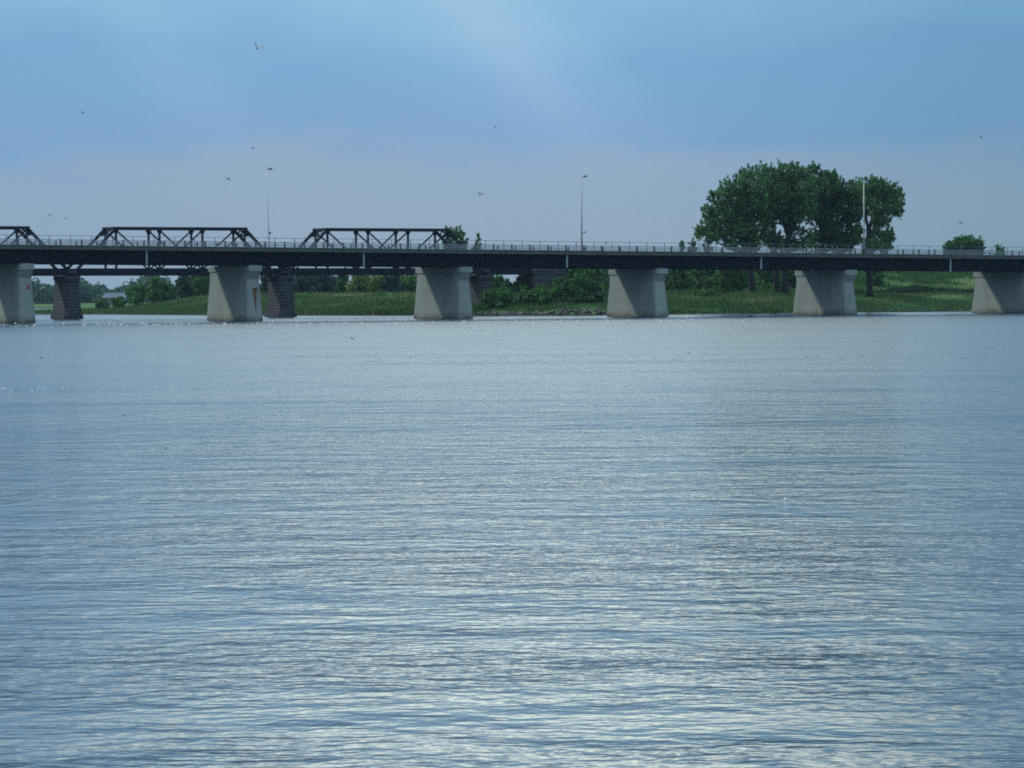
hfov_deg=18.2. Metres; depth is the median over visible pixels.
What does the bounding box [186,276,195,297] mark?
tree
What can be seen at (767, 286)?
hedge
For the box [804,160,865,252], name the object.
cottonwood tree
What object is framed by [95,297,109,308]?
bush
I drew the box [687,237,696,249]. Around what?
tree
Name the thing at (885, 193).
cottonwood tree
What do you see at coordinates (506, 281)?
tree
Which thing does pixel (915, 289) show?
weed strip
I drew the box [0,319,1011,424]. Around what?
foam flecks
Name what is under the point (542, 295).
bush
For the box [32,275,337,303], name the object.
wood
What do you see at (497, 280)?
tree
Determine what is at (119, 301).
bush
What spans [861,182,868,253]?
street lamp
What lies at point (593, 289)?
bush
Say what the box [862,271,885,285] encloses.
bush
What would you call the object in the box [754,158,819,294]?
cottonwood tree
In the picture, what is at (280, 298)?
rail bridge
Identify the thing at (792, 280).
tree
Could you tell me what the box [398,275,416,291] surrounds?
willow tree
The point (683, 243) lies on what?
tree
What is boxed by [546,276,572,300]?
bush
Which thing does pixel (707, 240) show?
tree
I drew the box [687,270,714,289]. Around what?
tree
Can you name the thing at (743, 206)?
cottonwood tree
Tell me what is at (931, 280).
slope weeds
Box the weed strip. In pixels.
[854,284,973,293]
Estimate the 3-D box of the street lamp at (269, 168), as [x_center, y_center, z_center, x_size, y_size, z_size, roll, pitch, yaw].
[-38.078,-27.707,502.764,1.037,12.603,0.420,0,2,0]
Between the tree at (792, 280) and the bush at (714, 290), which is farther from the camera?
the tree at (792, 280)
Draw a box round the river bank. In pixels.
[34,273,974,315]
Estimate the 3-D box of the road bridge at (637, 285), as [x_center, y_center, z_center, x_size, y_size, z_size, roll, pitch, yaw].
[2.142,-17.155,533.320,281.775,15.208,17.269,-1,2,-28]
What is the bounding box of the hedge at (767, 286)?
[756,279,781,289]
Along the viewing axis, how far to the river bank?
637.76 m
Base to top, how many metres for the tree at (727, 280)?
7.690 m
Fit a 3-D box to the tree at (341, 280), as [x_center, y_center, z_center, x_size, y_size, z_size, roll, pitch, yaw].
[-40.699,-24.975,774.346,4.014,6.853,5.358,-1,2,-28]
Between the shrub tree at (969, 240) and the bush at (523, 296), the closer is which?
the bush at (523, 296)
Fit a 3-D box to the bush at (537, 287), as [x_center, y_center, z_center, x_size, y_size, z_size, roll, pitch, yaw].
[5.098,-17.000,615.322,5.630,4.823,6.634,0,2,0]
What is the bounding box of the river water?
[0,308,1023,767]
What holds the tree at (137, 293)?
on the river bank
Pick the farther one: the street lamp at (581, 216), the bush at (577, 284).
the bush at (577, 284)
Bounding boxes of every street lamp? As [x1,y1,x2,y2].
[266,167,271,246]
[581,175,586,250]
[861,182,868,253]
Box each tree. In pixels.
[125,282,147,305]
[146,276,165,302]
[172,276,195,297]
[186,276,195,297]
[190,276,209,295]
[259,266,270,293]
[293,267,315,293]
[309,275,336,292]
[327,275,340,292]
[333,267,349,292]
[345,275,372,292]
[365,275,383,292]
[379,275,404,292]
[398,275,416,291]
[441,225,468,248]
[471,233,481,248]
[493,275,505,290]
[496,275,509,288]
[566,269,582,288]
[584,269,608,286]
[601,269,609,289]
[664,269,693,290]
[679,240,684,249]
[683,270,691,276]
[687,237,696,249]
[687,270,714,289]
[692,163,777,292]
[701,237,713,251]
[705,270,719,288]
[711,270,747,292]
[741,270,756,288]
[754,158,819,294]
[754,270,779,287]
[754,270,782,287]
[779,270,803,288]
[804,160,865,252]
[844,173,905,296]
[942,234,986,254]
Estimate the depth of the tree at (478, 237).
779.92 m
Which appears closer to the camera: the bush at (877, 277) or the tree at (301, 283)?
the bush at (877, 277)
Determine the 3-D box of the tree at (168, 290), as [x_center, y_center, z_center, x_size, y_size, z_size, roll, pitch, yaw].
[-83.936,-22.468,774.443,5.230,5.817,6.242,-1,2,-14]
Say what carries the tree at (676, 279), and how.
on the river bank
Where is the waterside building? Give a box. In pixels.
[102,293,126,304]
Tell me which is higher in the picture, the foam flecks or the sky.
the sky
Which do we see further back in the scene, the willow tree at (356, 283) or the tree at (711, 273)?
the willow tree at (356, 283)
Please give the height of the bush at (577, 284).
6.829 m
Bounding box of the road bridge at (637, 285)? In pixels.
[0,235,1023,322]
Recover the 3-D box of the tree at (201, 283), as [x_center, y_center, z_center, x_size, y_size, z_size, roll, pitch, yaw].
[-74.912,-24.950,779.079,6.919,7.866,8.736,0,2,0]
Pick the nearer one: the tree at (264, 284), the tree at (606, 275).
the tree at (606, 275)
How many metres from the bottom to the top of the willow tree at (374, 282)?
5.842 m
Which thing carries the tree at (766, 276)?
on the river bank
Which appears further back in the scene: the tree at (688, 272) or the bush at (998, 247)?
the bush at (998, 247)
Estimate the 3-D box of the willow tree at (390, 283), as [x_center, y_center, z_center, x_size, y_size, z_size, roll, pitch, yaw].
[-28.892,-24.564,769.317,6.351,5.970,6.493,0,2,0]
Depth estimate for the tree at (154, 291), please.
768.16 m
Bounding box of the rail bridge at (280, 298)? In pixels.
[0,226,565,318]
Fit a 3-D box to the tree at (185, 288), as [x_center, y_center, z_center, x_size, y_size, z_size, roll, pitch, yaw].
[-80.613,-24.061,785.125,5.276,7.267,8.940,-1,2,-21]
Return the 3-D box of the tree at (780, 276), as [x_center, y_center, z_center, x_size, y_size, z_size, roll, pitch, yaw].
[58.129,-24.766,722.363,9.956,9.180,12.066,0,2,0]
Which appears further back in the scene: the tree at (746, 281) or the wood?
the wood
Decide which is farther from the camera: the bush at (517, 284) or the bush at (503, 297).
the bush at (517, 284)
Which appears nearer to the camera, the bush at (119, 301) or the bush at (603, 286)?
the bush at (603, 286)
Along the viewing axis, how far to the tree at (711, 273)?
710.70 m
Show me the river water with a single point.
(394, 554)
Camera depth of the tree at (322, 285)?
783.01 m
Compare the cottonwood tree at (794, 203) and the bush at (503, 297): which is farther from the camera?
the cottonwood tree at (794, 203)
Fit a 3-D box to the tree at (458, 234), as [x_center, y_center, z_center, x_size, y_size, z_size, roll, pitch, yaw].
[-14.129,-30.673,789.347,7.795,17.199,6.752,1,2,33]
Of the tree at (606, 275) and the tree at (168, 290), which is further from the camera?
the tree at (168, 290)
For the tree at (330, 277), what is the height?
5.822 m
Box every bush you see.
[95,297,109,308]
[110,296,126,307]
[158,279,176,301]
[476,287,497,308]
[490,287,513,306]
[508,276,528,291]
[514,287,532,304]
[530,286,553,304]
[532,283,550,292]
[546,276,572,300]
[563,271,587,302]
[578,280,605,301]
[594,280,608,290]
[692,285,721,296]
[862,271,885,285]
[994,243,1004,254]
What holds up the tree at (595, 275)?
on the river bank
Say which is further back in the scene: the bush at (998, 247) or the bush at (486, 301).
the bush at (998, 247)
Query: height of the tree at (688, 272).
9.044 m
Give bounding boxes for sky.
[0,0,1023,289]
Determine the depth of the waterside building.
1265.29 m
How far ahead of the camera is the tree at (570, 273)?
630.14 m
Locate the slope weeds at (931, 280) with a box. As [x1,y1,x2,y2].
[853,271,974,290]
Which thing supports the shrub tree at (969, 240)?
on the river bank

